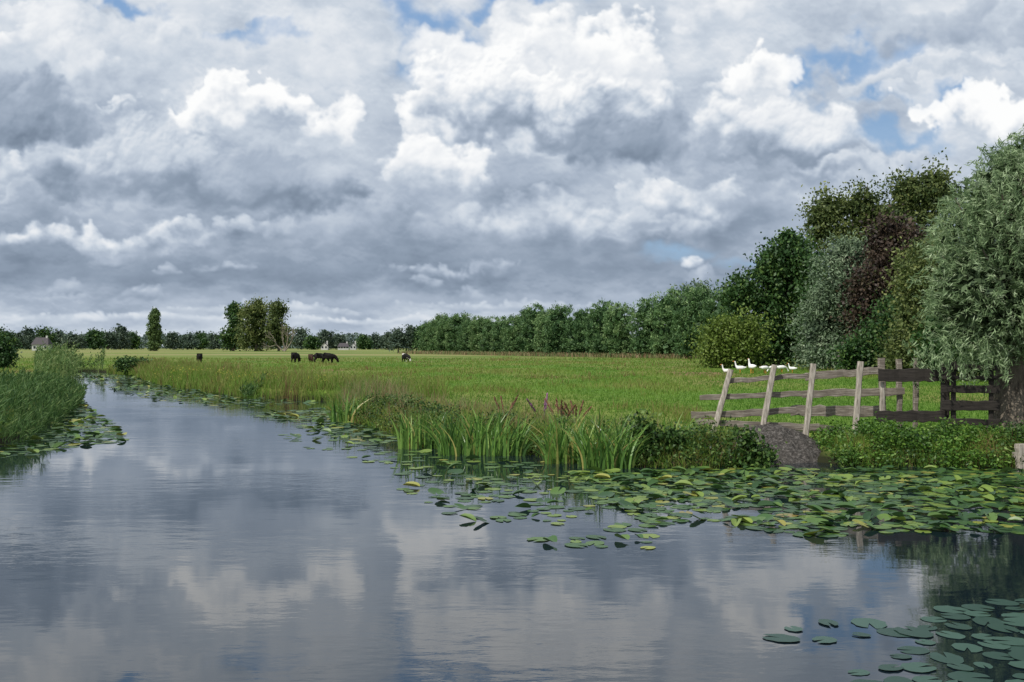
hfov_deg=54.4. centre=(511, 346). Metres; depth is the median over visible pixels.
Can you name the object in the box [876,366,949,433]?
plank barrier
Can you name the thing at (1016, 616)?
lily pad
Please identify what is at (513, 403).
dock plant
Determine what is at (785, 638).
lily pad
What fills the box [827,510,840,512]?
lily pad
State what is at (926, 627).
lily pad
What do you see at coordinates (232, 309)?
broad willow
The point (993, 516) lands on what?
lily pad
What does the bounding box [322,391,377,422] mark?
iris clump
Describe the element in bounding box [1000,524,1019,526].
lily pad
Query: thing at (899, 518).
lily pad
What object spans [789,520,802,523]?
lily pad
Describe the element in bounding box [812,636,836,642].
lily pad
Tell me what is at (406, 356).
cow
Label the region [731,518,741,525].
lily pad
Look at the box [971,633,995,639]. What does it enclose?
lily pad
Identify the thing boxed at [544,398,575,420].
dock plant
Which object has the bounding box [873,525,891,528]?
lily pad
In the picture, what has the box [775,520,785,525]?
lily pad
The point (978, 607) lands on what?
lily pad
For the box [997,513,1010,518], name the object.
lily pad
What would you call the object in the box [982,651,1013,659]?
lily pad
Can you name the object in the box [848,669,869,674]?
lily pad
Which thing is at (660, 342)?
pollard willow
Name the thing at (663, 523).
lily pad
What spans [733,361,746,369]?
goose
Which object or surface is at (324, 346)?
house
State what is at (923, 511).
lily pad
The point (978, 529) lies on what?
lily pad
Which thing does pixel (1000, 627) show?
lily pad
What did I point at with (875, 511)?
lily pad
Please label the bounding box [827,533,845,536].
lily pad
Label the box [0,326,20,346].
distant tree
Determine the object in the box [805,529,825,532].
lily pad
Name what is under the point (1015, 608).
lily pad
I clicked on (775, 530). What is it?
lily pad
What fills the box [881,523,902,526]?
lily pad
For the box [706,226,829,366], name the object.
oak tree
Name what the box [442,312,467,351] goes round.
pollard willow
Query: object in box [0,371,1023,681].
water
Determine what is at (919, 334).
dark hedge tree
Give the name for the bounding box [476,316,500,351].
pollard willow
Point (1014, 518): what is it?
lily pad
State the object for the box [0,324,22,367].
green shrub
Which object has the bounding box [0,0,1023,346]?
sky
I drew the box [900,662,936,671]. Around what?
lily pad
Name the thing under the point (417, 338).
bushy tree
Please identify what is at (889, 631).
lily pad
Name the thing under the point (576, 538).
lily pad
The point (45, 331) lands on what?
distant tree
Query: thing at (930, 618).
lily pad
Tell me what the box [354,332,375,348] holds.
distant tree
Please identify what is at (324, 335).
distant tree
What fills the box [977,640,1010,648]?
lily pad
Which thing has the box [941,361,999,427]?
wooden gate
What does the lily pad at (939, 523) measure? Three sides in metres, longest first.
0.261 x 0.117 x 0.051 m
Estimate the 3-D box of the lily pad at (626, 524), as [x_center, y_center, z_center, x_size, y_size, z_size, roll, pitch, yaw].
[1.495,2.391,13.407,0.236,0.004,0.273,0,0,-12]
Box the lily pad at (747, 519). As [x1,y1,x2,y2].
[737,517,752,522]
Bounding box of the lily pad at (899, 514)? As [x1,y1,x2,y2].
[889,511,903,516]
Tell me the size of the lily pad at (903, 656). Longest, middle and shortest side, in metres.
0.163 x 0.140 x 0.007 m
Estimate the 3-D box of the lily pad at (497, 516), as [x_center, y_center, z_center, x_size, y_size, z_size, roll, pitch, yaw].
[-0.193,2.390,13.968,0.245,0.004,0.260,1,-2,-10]
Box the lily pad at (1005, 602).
[985,599,1018,605]
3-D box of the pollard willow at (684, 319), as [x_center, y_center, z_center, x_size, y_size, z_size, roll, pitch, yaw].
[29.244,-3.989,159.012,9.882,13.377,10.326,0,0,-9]
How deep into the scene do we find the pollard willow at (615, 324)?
179.65 m
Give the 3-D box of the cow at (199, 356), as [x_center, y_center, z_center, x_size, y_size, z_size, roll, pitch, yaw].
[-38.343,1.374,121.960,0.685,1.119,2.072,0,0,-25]
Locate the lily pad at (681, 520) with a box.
[672,519,688,521]
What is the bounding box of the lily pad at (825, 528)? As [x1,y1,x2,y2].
[819,526,839,531]
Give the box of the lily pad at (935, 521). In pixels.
[928,520,943,523]
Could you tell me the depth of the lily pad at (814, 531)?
12.61 m
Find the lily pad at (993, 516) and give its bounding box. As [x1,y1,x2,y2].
[984,512,997,520]
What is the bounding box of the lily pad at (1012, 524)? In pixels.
[1002,523,1022,525]
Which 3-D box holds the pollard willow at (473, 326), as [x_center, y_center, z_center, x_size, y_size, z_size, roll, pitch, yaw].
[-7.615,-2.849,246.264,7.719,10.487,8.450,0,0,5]
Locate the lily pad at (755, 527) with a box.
[746,526,767,529]
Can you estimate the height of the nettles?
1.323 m
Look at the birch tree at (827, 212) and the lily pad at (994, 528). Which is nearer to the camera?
the lily pad at (994, 528)
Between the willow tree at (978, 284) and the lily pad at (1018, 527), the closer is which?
the lily pad at (1018, 527)
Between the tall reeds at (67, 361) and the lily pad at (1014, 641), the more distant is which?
the tall reeds at (67, 361)
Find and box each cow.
[196,353,202,361]
[291,352,300,362]
[308,354,313,361]
[312,353,329,361]
[320,353,338,361]
[402,353,410,361]
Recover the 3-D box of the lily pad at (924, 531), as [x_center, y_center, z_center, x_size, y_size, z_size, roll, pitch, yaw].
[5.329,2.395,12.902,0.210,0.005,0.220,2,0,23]
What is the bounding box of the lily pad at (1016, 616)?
[1001,612,1023,620]
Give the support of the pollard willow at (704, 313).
on the ground at (303, 353)
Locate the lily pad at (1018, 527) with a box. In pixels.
[1013,526,1023,528]
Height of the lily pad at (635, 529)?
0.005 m
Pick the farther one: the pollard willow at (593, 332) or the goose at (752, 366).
the pollard willow at (593, 332)
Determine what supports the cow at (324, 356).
on the ground at (303, 353)
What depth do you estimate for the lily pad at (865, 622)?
8.64 m
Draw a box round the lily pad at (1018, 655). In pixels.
[1008,651,1023,660]
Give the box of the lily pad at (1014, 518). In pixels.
[1008,516,1022,520]
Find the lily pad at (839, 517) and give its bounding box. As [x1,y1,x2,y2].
[832,515,846,518]
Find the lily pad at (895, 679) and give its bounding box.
[883,676,912,681]
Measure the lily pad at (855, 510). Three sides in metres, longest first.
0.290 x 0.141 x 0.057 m
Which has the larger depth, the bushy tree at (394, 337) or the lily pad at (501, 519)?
the bushy tree at (394, 337)
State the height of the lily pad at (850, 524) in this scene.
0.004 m
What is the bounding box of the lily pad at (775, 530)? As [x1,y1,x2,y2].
[764,528,784,532]
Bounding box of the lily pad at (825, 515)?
[821,514,836,516]
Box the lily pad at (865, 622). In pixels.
[851,618,887,628]
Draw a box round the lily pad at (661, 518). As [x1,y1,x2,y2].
[655,516,668,519]
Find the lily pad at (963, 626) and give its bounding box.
[944,622,971,629]
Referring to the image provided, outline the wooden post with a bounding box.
[1012,443,1023,468]
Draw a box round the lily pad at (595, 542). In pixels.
[585,541,603,545]
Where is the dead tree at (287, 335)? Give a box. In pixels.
[261,323,296,350]
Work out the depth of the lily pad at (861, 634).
8.27 m
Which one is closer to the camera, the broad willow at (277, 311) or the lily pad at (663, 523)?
the lily pad at (663, 523)
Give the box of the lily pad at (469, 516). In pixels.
[459,513,476,520]
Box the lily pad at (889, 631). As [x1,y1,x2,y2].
[876,628,911,636]
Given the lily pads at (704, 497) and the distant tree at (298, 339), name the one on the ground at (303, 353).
the distant tree at (298, 339)
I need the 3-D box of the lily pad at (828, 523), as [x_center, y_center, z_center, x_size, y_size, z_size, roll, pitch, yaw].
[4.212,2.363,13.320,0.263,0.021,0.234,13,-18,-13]
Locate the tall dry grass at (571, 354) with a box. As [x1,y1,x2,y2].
[335,350,701,432]
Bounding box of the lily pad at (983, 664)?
[973,662,992,668]
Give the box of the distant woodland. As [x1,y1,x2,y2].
[18,330,636,348]
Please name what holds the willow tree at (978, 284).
on the ground at (303, 353)
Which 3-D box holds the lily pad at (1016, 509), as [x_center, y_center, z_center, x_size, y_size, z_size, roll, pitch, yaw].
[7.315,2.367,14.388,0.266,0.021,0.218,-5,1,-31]
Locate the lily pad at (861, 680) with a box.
[851,679,881,681]
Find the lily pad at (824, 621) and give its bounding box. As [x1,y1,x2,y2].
[818,619,838,625]
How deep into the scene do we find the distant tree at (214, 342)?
698.05 m
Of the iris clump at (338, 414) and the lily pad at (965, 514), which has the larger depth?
the iris clump at (338, 414)
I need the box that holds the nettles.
[810,409,1023,468]
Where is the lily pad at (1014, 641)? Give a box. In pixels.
[993,636,1023,645]
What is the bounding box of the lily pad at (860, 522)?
[852,519,867,526]
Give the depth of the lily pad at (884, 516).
13.80 m
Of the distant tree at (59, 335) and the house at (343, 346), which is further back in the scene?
the distant tree at (59, 335)
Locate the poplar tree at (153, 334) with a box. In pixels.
[145,306,164,350]
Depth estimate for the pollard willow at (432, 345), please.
274.61 m
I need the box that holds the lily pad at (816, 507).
[804,504,823,511]
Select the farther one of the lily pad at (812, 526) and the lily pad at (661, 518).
the lily pad at (661, 518)
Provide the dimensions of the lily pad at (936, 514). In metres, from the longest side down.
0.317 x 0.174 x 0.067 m
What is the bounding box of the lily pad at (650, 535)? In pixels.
[642,534,659,537]
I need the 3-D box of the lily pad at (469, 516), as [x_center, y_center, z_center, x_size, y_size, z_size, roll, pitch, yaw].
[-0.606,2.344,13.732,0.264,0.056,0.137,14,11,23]
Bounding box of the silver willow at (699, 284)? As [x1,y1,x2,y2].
[663,278,717,310]
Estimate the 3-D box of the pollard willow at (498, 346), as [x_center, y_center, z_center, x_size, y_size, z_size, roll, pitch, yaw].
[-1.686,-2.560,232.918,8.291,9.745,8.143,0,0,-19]
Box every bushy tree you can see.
[384,326,408,352]
[398,324,418,350]
[410,321,426,350]
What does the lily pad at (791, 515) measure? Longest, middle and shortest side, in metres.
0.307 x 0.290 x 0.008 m
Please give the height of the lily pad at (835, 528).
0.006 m
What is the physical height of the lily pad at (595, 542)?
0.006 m
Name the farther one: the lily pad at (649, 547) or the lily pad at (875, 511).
the lily pad at (875, 511)
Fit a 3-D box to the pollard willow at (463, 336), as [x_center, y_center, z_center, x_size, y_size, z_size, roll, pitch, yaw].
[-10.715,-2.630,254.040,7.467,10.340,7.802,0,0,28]
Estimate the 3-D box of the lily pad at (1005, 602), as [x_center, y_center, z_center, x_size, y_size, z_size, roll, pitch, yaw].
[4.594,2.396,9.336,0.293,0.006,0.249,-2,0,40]
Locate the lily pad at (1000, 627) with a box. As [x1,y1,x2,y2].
[987,624,1019,632]
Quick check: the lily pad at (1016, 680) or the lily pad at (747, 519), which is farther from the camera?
the lily pad at (747, 519)
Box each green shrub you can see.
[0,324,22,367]
[109,354,151,373]
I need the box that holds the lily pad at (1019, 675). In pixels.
[1012,673,1023,678]
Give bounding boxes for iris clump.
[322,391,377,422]
[370,408,448,449]
[415,405,549,456]
[519,410,618,464]
[551,405,668,468]
[655,413,707,433]
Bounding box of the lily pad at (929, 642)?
[915,639,935,644]
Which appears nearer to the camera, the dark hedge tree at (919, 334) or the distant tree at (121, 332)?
the dark hedge tree at (919, 334)
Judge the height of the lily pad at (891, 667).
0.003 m
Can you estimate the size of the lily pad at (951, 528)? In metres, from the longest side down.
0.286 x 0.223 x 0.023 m
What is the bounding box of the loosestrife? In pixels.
[526,393,547,414]
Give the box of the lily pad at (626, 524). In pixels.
[614,522,631,525]
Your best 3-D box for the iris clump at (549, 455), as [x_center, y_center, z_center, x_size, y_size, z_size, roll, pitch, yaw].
[1.243,1.904,20.710,2.262,1.231,1.782,0,0,10]
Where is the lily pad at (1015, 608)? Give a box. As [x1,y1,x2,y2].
[1005,606,1023,609]
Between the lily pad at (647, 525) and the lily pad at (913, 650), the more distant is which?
the lily pad at (647, 525)
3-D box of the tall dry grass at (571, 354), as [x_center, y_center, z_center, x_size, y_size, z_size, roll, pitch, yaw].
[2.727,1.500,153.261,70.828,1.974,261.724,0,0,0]
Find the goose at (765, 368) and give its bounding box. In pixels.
[759,366,769,370]
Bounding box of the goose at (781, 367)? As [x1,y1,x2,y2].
[777,365,788,370]
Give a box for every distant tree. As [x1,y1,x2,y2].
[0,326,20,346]
[8,329,30,349]
[21,325,40,349]
[33,325,57,348]
[51,328,68,348]
[56,330,87,349]
[83,327,106,349]
[101,329,122,349]
[109,323,133,348]
[122,330,143,348]
[162,329,186,349]
[179,330,200,349]
[193,330,211,349]
[205,331,221,348]
[289,327,310,348]
[301,333,321,349]
[315,329,337,349]
[331,332,352,349]
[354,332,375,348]
[369,331,383,348]
[376,329,394,349]
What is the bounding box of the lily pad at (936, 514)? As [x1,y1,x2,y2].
[927,512,948,518]
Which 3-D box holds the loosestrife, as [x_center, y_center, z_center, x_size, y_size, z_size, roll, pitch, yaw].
[0.778,1.614,26.503,0.293,0.743,1.029,0,0,34]
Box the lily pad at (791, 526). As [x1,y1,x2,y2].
[778,524,797,527]
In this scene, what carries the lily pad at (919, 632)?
on the water
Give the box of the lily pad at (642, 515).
[636,514,651,516]
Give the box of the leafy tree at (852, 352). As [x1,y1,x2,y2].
[822,288,909,369]
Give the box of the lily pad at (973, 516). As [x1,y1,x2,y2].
[966,514,984,519]
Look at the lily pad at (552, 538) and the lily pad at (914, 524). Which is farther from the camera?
the lily pad at (914, 524)
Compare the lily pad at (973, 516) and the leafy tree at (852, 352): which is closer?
the lily pad at (973, 516)
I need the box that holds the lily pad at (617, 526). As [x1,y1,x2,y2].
[607,525,626,527]
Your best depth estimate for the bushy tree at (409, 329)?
328.96 m
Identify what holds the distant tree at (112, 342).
on the ground at (303, 353)
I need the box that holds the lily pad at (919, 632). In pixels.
[894,626,933,637]
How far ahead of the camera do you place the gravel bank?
21.21 m
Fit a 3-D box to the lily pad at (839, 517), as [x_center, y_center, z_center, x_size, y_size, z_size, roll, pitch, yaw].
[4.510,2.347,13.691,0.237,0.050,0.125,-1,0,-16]
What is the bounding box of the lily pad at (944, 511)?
[937,509,952,513]
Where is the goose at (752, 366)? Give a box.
[748,358,756,369]
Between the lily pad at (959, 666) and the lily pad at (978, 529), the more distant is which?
the lily pad at (978, 529)
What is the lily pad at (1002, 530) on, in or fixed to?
on the water
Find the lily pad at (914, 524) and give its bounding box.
[906,522,924,525]
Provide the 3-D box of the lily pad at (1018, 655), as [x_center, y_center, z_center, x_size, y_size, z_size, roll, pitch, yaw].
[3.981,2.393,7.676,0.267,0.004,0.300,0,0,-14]
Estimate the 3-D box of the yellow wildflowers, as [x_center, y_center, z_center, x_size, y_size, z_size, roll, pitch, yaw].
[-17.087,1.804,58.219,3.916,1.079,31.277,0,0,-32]
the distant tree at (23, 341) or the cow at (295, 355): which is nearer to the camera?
the cow at (295, 355)
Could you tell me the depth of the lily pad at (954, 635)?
8.25 m
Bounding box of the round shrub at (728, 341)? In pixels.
[679,301,783,367]
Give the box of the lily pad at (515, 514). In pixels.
[508,513,525,515]
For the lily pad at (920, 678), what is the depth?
7.16 m
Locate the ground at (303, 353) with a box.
[0,348,1014,467]
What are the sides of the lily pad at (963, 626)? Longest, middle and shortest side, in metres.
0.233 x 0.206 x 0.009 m
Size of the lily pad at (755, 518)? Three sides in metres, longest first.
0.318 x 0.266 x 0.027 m
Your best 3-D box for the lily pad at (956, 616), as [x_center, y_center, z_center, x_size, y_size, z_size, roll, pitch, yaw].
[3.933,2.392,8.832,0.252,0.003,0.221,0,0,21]
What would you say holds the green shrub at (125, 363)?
on the ground at (303, 353)
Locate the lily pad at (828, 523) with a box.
[819,521,835,524]
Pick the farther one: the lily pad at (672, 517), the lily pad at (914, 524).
the lily pad at (672, 517)
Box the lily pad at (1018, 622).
[1001,619,1023,626]
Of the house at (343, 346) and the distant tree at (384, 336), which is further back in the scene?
the distant tree at (384, 336)
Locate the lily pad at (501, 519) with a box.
[496,518,510,521]
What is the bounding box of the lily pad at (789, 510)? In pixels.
[783,509,802,511]
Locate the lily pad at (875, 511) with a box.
[871,508,883,518]
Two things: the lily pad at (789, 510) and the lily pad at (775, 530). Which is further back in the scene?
the lily pad at (789, 510)
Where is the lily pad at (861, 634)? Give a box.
[852,632,870,635]
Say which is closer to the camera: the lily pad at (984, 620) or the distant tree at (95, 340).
the lily pad at (984, 620)
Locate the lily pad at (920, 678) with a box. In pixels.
[912,676,941,681]
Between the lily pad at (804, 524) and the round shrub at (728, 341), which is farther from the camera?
the round shrub at (728, 341)
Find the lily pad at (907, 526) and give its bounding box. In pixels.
[903,525,915,528]
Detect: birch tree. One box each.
[792,169,891,322]
[869,147,962,251]
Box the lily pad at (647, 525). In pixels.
[638,523,656,526]
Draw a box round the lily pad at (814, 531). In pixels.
[804,529,823,533]
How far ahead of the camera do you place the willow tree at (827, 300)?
82.83 m
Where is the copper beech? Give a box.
[828,204,951,359]
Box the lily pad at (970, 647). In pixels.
[951,643,982,651]
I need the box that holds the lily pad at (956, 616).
[940,613,970,619]
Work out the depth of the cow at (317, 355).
123.66 m
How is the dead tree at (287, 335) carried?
on the ground at (303, 353)
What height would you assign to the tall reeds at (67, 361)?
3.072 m
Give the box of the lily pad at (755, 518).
[748,516,765,520]
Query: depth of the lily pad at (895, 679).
7.16 m
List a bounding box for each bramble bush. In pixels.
[615,408,695,468]
[686,424,787,468]
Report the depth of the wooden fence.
22.64 m
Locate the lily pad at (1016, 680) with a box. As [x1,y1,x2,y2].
[1005,679,1023,681]
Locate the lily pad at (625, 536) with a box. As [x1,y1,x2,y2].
[614,533,629,539]
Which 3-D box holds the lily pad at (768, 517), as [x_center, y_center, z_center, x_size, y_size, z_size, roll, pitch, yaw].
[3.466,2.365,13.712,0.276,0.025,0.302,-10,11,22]
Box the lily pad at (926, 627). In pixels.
[917,625,936,629]
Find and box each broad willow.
[215,300,246,350]
[230,293,273,350]
[256,297,294,350]
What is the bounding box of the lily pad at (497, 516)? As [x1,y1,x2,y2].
[490,516,505,517]
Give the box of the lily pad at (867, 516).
[863,512,874,519]
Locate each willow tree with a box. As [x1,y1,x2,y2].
[780,230,867,369]
[902,124,1023,430]
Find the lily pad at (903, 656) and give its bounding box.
[890,654,911,658]
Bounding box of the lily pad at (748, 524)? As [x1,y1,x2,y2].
[740,523,758,525]
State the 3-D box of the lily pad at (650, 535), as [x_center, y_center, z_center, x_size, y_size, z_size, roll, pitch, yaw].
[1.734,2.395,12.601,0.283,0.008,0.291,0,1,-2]
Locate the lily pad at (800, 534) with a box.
[792,533,811,536]
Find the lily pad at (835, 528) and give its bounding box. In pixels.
[828,527,847,529]
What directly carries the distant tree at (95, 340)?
on the ground at (303, 353)
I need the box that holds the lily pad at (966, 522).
[959,521,975,524]
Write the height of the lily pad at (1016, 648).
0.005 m
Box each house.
[31,336,52,350]
[320,341,328,349]
[337,342,349,349]
[350,341,355,349]
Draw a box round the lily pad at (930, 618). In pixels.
[920,616,946,621]
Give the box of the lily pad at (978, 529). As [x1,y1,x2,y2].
[970,527,982,531]
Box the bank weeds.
[329,389,1023,467]
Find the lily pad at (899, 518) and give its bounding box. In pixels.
[892,516,905,520]
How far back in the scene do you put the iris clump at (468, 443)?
21.99 m
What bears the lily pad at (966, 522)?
on the water
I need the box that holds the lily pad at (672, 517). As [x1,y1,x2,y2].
[666,516,680,518]
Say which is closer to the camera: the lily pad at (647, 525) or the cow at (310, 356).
the lily pad at (647, 525)
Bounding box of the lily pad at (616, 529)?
[603,528,626,531]
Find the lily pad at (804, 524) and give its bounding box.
[797,523,812,525]
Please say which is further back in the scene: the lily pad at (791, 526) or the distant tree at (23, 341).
the distant tree at (23, 341)
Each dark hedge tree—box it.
[904,290,983,381]
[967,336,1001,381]
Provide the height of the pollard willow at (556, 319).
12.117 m
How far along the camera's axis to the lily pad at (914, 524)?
13.41 m
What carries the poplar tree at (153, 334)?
on the ground at (303, 353)
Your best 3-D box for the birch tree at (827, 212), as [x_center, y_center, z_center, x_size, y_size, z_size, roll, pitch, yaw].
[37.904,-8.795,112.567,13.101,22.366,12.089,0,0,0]
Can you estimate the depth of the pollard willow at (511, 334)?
222.59 m
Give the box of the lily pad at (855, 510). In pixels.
[845,508,864,513]
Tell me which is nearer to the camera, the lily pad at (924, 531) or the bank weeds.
the lily pad at (924, 531)
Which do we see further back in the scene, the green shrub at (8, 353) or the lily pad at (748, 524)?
the green shrub at (8, 353)
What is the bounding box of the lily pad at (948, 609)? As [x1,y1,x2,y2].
[933,605,969,612]
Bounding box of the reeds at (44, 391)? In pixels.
[0,365,267,446]
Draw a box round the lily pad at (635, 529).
[628,528,646,531]
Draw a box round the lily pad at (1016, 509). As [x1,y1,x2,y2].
[1010,508,1023,511]
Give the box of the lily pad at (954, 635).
[935,631,965,638]
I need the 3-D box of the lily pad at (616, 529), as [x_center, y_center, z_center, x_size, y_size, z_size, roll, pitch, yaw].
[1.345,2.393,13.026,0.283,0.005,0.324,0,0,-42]
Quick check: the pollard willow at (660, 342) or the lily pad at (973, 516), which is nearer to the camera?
the lily pad at (973, 516)
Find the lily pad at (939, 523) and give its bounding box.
[931,522,950,525]
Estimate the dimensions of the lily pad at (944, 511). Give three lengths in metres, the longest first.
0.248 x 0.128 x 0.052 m
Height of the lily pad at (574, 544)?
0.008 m
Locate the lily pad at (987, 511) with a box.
[976,508,992,514]
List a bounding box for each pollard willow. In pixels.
[417,320,433,351]
[423,312,449,350]
[432,315,451,351]
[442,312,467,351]
[455,316,474,352]
[466,315,491,351]
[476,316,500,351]
[489,315,513,351]
[499,313,528,352]
[513,303,547,352]
[531,308,554,352]
[541,302,578,354]
[561,308,589,354]
[577,299,614,353]
[599,301,635,354]
[626,297,665,357]
[641,285,691,354]
[664,280,717,358]
[692,283,733,345]
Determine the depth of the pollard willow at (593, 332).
186.99 m
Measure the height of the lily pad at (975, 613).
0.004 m
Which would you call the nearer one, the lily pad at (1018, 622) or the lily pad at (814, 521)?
the lily pad at (1018, 622)
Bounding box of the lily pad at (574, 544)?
[564,543,587,546]
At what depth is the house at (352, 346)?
617.04 m
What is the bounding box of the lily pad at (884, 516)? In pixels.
[877,513,891,520]
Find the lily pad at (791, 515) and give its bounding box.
[776,513,798,516]
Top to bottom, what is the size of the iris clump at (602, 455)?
1.356 m
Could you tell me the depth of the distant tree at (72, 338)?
637.55 m
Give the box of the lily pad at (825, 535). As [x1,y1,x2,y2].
[815,533,838,536]
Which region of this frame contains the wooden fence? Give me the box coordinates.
[691,358,918,435]
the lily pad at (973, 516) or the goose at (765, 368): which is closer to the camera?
the lily pad at (973, 516)
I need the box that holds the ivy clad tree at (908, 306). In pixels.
[864,230,959,374]
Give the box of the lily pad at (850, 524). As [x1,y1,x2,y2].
[840,523,856,526]
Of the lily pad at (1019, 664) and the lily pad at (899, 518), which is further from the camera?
the lily pad at (899, 518)
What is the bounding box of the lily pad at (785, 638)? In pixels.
[762,634,799,641]
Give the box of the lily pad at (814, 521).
[806,517,827,524]
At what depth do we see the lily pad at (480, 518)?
13.65 m
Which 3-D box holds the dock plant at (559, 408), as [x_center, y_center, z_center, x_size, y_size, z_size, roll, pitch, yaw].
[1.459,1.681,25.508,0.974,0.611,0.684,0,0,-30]
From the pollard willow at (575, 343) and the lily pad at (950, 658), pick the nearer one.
the lily pad at (950, 658)
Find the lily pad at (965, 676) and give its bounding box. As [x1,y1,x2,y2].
[948,671,992,681]
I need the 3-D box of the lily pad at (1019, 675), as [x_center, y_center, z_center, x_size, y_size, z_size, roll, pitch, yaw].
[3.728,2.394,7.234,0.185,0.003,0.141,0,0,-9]
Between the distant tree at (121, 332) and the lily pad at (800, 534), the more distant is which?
the distant tree at (121, 332)
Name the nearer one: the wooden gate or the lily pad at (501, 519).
the lily pad at (501, 519)
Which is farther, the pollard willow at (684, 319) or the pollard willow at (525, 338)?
the pollard willow at (525, 338)
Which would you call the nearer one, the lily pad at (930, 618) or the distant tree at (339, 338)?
the lily pad at (930, 618)
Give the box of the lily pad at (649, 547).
[640,546,655,548]
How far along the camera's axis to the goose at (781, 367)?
74.08 m
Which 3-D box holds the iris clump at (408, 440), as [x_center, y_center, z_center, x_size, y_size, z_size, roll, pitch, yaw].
[-2.285,1.977,23.640,2.265,1.085,1.424,0,0,0]
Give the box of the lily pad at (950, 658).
[929,652,963,663]
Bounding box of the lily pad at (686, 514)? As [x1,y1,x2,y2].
[674,513,691,515]
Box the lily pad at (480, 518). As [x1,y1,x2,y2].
[474,516,487,522]
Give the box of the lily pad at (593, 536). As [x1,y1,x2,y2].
[586,535,605,538]
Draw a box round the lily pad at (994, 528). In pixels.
[986,523,1002,533]
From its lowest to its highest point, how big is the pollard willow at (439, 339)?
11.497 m
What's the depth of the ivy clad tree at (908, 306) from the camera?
64.83 m
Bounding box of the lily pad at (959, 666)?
[947,663,973,670]
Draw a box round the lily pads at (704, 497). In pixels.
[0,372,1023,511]
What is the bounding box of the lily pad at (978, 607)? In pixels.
[961,604,993,610]
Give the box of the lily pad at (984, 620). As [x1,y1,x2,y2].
[972,616,1004,625]
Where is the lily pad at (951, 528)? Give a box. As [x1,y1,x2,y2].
[939,524,958,530]
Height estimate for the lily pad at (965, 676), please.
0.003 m
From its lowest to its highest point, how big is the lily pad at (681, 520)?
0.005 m
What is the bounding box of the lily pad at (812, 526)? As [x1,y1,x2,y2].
[804,524,824,527]
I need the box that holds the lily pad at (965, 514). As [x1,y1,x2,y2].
[958,512,969,520]
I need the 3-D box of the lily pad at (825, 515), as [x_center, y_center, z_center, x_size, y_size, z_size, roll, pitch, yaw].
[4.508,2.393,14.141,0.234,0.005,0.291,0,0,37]
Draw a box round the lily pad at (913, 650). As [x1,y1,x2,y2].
[897,646,929,653]
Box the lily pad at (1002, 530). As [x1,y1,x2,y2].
[992,529,1011,531]
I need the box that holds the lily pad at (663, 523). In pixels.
[654,521,674,524]
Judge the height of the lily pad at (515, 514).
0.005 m
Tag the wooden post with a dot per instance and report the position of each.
(1018, 452)
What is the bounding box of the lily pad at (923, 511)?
[914,510,929,512]
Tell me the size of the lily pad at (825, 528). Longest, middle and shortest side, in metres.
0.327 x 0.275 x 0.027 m
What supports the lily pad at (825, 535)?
on the water
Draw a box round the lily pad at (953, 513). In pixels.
[947,511,961,515]
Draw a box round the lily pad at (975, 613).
[963,611,990,616]
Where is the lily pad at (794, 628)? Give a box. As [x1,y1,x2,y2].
[784,626,802,630]
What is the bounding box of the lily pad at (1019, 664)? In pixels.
[1008,661,1023,667]
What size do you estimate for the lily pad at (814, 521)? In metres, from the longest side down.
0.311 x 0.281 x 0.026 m
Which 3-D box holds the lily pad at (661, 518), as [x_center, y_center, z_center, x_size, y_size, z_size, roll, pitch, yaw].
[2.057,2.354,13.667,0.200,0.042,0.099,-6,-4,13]
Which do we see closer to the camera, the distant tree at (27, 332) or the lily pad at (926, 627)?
the lily pad at (926, 627)
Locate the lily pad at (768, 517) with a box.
[755,513,772,521]
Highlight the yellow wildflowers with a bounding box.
[155,365,336,391]
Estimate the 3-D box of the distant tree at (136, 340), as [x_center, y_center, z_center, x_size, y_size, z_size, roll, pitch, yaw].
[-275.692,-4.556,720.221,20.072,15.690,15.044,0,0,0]
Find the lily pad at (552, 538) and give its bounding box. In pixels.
[543,535,556,541]
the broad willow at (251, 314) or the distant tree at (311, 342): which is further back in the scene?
the distant tree at (311, 342)
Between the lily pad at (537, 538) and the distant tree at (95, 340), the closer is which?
the lily pad at (537, 538)
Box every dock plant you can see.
[494,394,518,412]
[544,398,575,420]
[555,400,591,421]
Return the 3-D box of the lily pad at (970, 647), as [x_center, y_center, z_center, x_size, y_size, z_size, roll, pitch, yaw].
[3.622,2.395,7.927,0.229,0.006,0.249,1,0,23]
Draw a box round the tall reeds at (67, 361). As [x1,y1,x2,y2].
[30,340,106,383]
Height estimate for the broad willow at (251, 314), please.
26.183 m
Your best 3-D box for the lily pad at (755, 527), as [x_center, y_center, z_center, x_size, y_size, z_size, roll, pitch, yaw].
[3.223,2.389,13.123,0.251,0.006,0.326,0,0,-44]
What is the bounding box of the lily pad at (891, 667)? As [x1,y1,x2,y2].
[878,664,903,670]
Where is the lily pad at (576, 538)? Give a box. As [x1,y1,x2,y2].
[569,537,584,539]
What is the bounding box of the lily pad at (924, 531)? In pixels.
[915,530,930,532]
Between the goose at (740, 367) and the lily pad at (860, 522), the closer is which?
the lily pad at (860, 522)
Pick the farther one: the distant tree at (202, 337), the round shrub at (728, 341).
the distant tree at (202, 337)
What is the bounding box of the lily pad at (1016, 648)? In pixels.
[1006,645,1023,650]
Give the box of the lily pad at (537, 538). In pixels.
[527,537,547,540]

